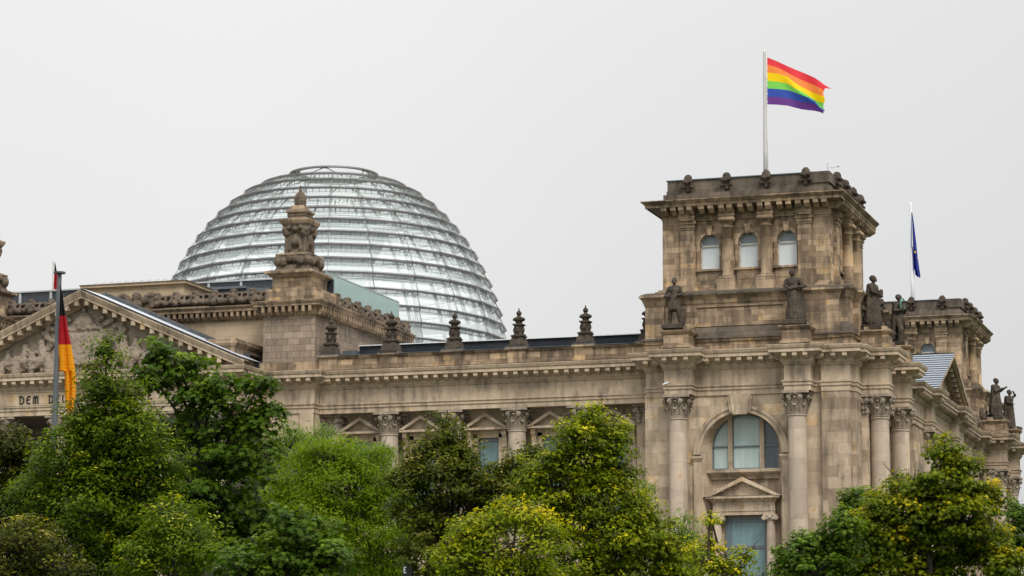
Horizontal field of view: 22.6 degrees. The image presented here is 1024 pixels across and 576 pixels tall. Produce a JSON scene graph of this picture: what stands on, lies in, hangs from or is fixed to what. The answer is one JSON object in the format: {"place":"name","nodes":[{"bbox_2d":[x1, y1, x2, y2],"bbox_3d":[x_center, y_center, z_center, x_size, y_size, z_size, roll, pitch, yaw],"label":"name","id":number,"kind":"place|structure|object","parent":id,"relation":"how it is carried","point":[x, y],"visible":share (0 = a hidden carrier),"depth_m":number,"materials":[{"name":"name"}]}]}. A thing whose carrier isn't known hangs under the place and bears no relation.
{"place":"outdoors","nodes":[
{"label":"outdoors","id":0,"kind":"place"},
{"bbox_2d":[0,0,1023,572],"label":"sky","id":1,"kind":"structure","parent":0,"point":[541,130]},
{"bbox_2d":[998,495,1023,572],"bbox_3d":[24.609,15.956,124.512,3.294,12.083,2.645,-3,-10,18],"label":"oak tree","id":2,"kind":"object","parent":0,"point":[1015,510],"visible":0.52,"depth_m":124.79,"materials":[{"name":"green plant"}]},
{"label":"ground","id":3,"kind":"structure","parent":0,"visible":0},
{"bbox_2d":[0,423,58,544],"bbox_3d":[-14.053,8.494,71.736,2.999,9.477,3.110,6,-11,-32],"label":"lime tree","id":4,"kind":"object","parent":3,"relation":"on","point":[11,458],"visible":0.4,"depth_m":71.61,"materials":[{"name":"green plant"}]},
{"bbox_2d":[49,271,65,521],"bbox_3d":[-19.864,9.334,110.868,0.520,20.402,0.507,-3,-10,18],"label":"flagpole","id":5,"kind":"object","parent":3,"relation":"on","point":[56,366],"visible":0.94,"depth_m":111.81,"materials":[{"name":"grey metal"}]},
{"bbox_2d":[59,286,75,412],"bbox_3d":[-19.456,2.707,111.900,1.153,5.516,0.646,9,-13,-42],"label":"german flag","id":6,"kind":"object","parent":5,"relation":"attached to","point":[66,364],"visible":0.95,"depth_m":111.76,"materials":[{"name":"multicoloured fabric"}]},
{"bbox_2d":[0,513,116,575],"bbox_3d":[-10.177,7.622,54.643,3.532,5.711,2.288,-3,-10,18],"label":"lime tree","id":7,"kind":"object","parent":3,"relation":"on","point":[19,548],"visible":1,"depth_m":54.71,"materials":[{"name":"green plant"}]},
{"bbox_2d":[0,326,225,575],"bbox_3d":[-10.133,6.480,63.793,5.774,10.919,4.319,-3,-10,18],"label":"lime tree","id":8,"kind":"object","parent":3,"relation":"on","point":[103,506],"visible":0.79,"depth_m":63.44,"materials":[{"name":"green plant"}]},
{"bbox_2d":[100,490,242,575],"bbox_3d":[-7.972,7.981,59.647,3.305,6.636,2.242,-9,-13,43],"label":"lime tree","id":9,"kind":"object","parent":3,"relation":"on","point":[167,527],"visible":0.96,"depth_m":59.82,"materials":[{"name":"green plant"}]},
{"bbox_2d":[124,335,295,575],"bbox_3d":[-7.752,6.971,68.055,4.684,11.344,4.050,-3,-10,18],"label":"maple tree","id":10,"kind":"object","parent":3,"relation":"on","point":[216,460],"visible":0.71,"depth_m":67.71,"materials":[{"name":"green plant"}]},
{"bbox_2d":[194,500,369,575],"bbox_3d":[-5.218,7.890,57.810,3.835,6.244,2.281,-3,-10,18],"label":"maple tree","id":11,"kind":"object","parent":3,"relation":"on","point":[300,541],"visible":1,"depth_m":57.70,"materials":[{"name":"green plant"}]},
{"bbox_2d":[235,418,431,544],"bbox_3d":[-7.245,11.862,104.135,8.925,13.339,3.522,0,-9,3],"label":"willow tree","id":12,"kind":"object","parent":3,"relation":"on","point":[292,440],"visible":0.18,"depth_m":104.67,"materials":[{"name":"green plant"}]},
{"bbox_2d":[250,432,426,575],"bbox_3d":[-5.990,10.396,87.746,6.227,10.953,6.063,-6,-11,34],"label":"locust tree","id":13,"kind":"object","parent":3,"relation":"on","point":[333,472],"visible":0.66,"depth_m":87.02,"materials":[{"name":"green plant"}]},
{"bbox_2d":[402,563,412,575],"bbox_3d":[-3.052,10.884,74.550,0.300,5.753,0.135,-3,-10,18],"label":"street sign","id":14,"kind":"object","parent":3,"relation":"on","point":[407,571],"visible":1,"depth_m":74.93,"materials":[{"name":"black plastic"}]},
{"bbox_2d":[373,410,567,575],"bbox_3d":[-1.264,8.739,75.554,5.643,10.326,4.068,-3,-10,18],"label":"lime tree","id":15,"kind":"object","parent":3,"relation":"on","point":[456,477],"visible":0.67,"depth_m":75.70,"materials":[{"name":"green plant"}]},
{"bbox_2d":[421,492,576,575],"bbox_3d":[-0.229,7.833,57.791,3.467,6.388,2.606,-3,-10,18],"label":"lime tree","id":16,"kind":"object","parent":3,"relation":"on","point":[494,563],"visible":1,"depth_m":57.70,"materials":[{"name":"green plant"}]},
{"bbox_2d":[0,165,1023,575],"bbox_3d":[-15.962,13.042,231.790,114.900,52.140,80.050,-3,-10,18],"label":"parliament building","id":17,"kind":"structure","parent":3,"relation":"on","point":[760,423],"depth_m":191.87,"materials":[{"name":"stone"}]},
{"bbox_2d":[52,260,54,289],"bbox_3d":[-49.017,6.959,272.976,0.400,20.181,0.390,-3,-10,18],"label":"flagpole","id":18,"kind":"object","parent":17,"relation":"on","point":[53,269],"visible":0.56,"depth_m":274.25,"materials":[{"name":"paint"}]},
{"bbox_2d":[53,264,56,289],"bbox_3d":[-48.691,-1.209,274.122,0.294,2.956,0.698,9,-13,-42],"label":"german flag","id":19,"kind":"object","parent":18,"relation":"attached to","point":[55,281],"visible":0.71,"depth_m":274.16,"materials":[{"name":"fabric"}]},
{"bbox_2d":[339,417,380,527],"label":"window","id":20,"kind":"structure","parent":17,"relation":"in","point":[362,428],"depth_m":195.89,"materials":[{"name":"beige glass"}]},
{"bbox_2d":[399,415,441,511],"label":"window","id":21,"kind":"structure","parent":17,"relation":"in","point":[414,428],"depth_m":194.41,"materials":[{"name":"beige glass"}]},
{"bbox_2d":[463,413,507,525],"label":"window","id":22,"kind":"structure","parent":17,"relation":"in","point":[494,431],"depth_m":192.85,"materials":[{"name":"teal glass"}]},
{"bbox_2d":[527,410,572,524],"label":"window","id":23,"kind":"structure","parent":17,"relation":"in","point":[538,427],"depth_m":191.30,"materials":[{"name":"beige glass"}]},
{"bbox_2d":[595,408,636,510],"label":"window","id":24,"kind":"structure","parent":17,"relation":"in","point":[614,411],"depth_m":189.12,"materials":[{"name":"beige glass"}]},
{"bbox_2d":[661,277,685,329],"bbox_3d":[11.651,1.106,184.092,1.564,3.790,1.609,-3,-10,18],"label":"stone statue","id":25,"kind":"object","parent":17,"relation":"on","point":[676,293],"visible":1,"depth_m":183.82,"materials":[{"name":"grey stone"}]},
{"bbox_2d":[712,414,778,469],"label":"arched window","id":26,"kind":"structure","parent":17,"relation":"in","point":[748,441],"depth_m":183.44,"materials":[{"name":"glass"}]},
{"bbox_2d":[726,517,766,575],"bbox_3d":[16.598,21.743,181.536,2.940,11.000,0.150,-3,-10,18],"label":"tall window","id":27,"kind":"structure","parent":17,"relation":"in","point":[739,531],"depth_m":182.14,"materials":[{"name":"teal glass"}]},
{"bbox_2d":[763,50,767,170],"bbox_3d":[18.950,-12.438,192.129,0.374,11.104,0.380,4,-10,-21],"label":"flagpole","id":28,"kind":"object","parent":17,"relation":"attached to","point":[765,139],"visible":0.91,"depth_m":192.08,"materials":[{"name":"metal"}]},
{"bbox_2d":[767,57,830,113],"bbox_3d":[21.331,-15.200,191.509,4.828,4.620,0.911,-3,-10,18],"label":"rainbow flag","id":29,"kind":"object","parent":28,"relation":"attached to","point":[789,86],"visible":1,"depth_m":191.74,"materials":[{"name":"multicoloured fabric"}]},
{"bbox_2d":[783,269,806,324],"bbox_3d":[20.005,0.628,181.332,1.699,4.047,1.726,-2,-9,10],"label":"stone statue","id":30,"kind":"object","parent":17,"relation":"on","point":[796,308],"visible":1,"depth_m":180.97,"materials":[{"name":"grey stone"}]},
{"bbox_2d":[861,305,866,326],"bbox_3d":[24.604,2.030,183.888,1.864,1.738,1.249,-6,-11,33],"label":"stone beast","id":31,"kind":"object","parent":17,"relation":"on","point":[863,308],"visible":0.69,"depth_m":183.50,"materials":[{"name":"grey stone"}]},
{"bbox_2d":[861,275,882,329],"bbox_3d":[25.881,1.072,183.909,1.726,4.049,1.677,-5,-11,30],"label":"stone statue","id":32,"kind":"object","parent":17,"relation":"on","point":[872,318],"visible":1,"depth_m":183.47,"materials":[{"name":"grey stone"}]},
{"bbox_2d":[885,294,914,346],"bbox_3d":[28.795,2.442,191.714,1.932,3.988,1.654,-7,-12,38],"label":"stone statue","id":33,"kind":"object","parent":17,"relation":"on","point":[895,323],"visible":0.85,"depth_m":191.35,"materials":[{"name":"grey stone"}]},
{"bbox_2d":[910,203,914,298],"bbox_3d":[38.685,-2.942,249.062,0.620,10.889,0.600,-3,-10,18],"label":"flagpole","id":34,"kind":"object","parent":17,"relation":"attached to","point":[912,284],"visible":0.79,"depth_m":248.78,"materials":[{"name":"white metal"}]},
{"bbox_2d":[911,213,919,277],"bbox_3d":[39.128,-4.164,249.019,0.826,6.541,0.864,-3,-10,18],"label":"blue flag","id":35,"kind":"object","parent":34,"relation":"hanging from","point":[916,263],"visible":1,"depth_m":248.99,"materials":[{"name":"blue fabric"}]},
{"bbox_2d":[979,409,989,419],"bbox_3d":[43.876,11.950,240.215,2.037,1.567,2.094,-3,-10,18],"label":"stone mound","id":36,"kind":"object","parent":17,"relation":"on","point":[983,416],"visible":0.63,"depth_m":239.77,"materials":[{"name":"grey stone"}]},
{"bbox_2d":[985,378,1008,419],"bbox_3d":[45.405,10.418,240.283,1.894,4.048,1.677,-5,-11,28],"label":"stone statue","id":37,"kind":"object","parent":17,"relation":"on","point":[995,409],"visible":1,"depth_m":239.87,"materials":[{"name":"grey stone"}]},
{"bbox_2d":[1003,390,1021,429],"bbox_3d":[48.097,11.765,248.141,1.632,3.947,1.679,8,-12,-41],"label":"stone statue","id":38,"kind":"object","parent":17,"relation":"on","point":[1008,411],"visible":0.81,"depth_m":247.79,"materials":[{"name":"grey stone"}]},
{"bbox_2d":[504,398,706,575],"bbox_3d":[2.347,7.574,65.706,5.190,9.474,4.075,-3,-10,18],"label":"lime tree","id":39,"kind":"object","parent":3,"relation":"on","point":[588,478],"visible":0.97,"depth_m":65.63,"materials":[{"name":"green plant"}]},
{"bbox_2d":[632,479,718,574],"bbox_3d":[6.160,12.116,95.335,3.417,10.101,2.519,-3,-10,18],"label":"pale tree","id":40,"kind":"object","parent":3,"relation":"on","point":[686,533],"visible":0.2,"depth_m":95.72,"materials":[{"name":"green plant"}]},
{"bbox_2d":[678,500,759,575],"bbox_3d":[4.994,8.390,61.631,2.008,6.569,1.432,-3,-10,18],"label":"young tree","id":41,"kind":"object","parent":3,"relation":"on","point":[721,566],"visible":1,"depth_m":61.84,"materials":[{"name":"green plant"}]},
{"bbox_2d":[752,502,871,575],"bbox_3d":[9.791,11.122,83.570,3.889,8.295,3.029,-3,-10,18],"label":"maple tree","id":42,"kind":"object","parent":3,"relation":"on","point":[826,555],"visible":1,"depth_m":83.67,"materials":[{"name":"green plant"}]},
{"bbox_2d":[823,485,887,553],"bbox_3d":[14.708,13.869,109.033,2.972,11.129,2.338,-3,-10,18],"label":"maple tree","id":43,"kind":"object","parent":3,"relation":"on","point":[857,492],"visible":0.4,"depth_m":109.55,"materials":[{"name":"green plant"}]},
{"bbox_2d":[832,429,1023,575],"bbox_3d":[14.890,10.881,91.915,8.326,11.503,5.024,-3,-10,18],"label":"maple tree","id":44,"kind":"object","parent":3,"relation":"on","point":[937,520],"visible":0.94,"depth_m":91.44,"materials":[{"name":"green plant"}]}
]}

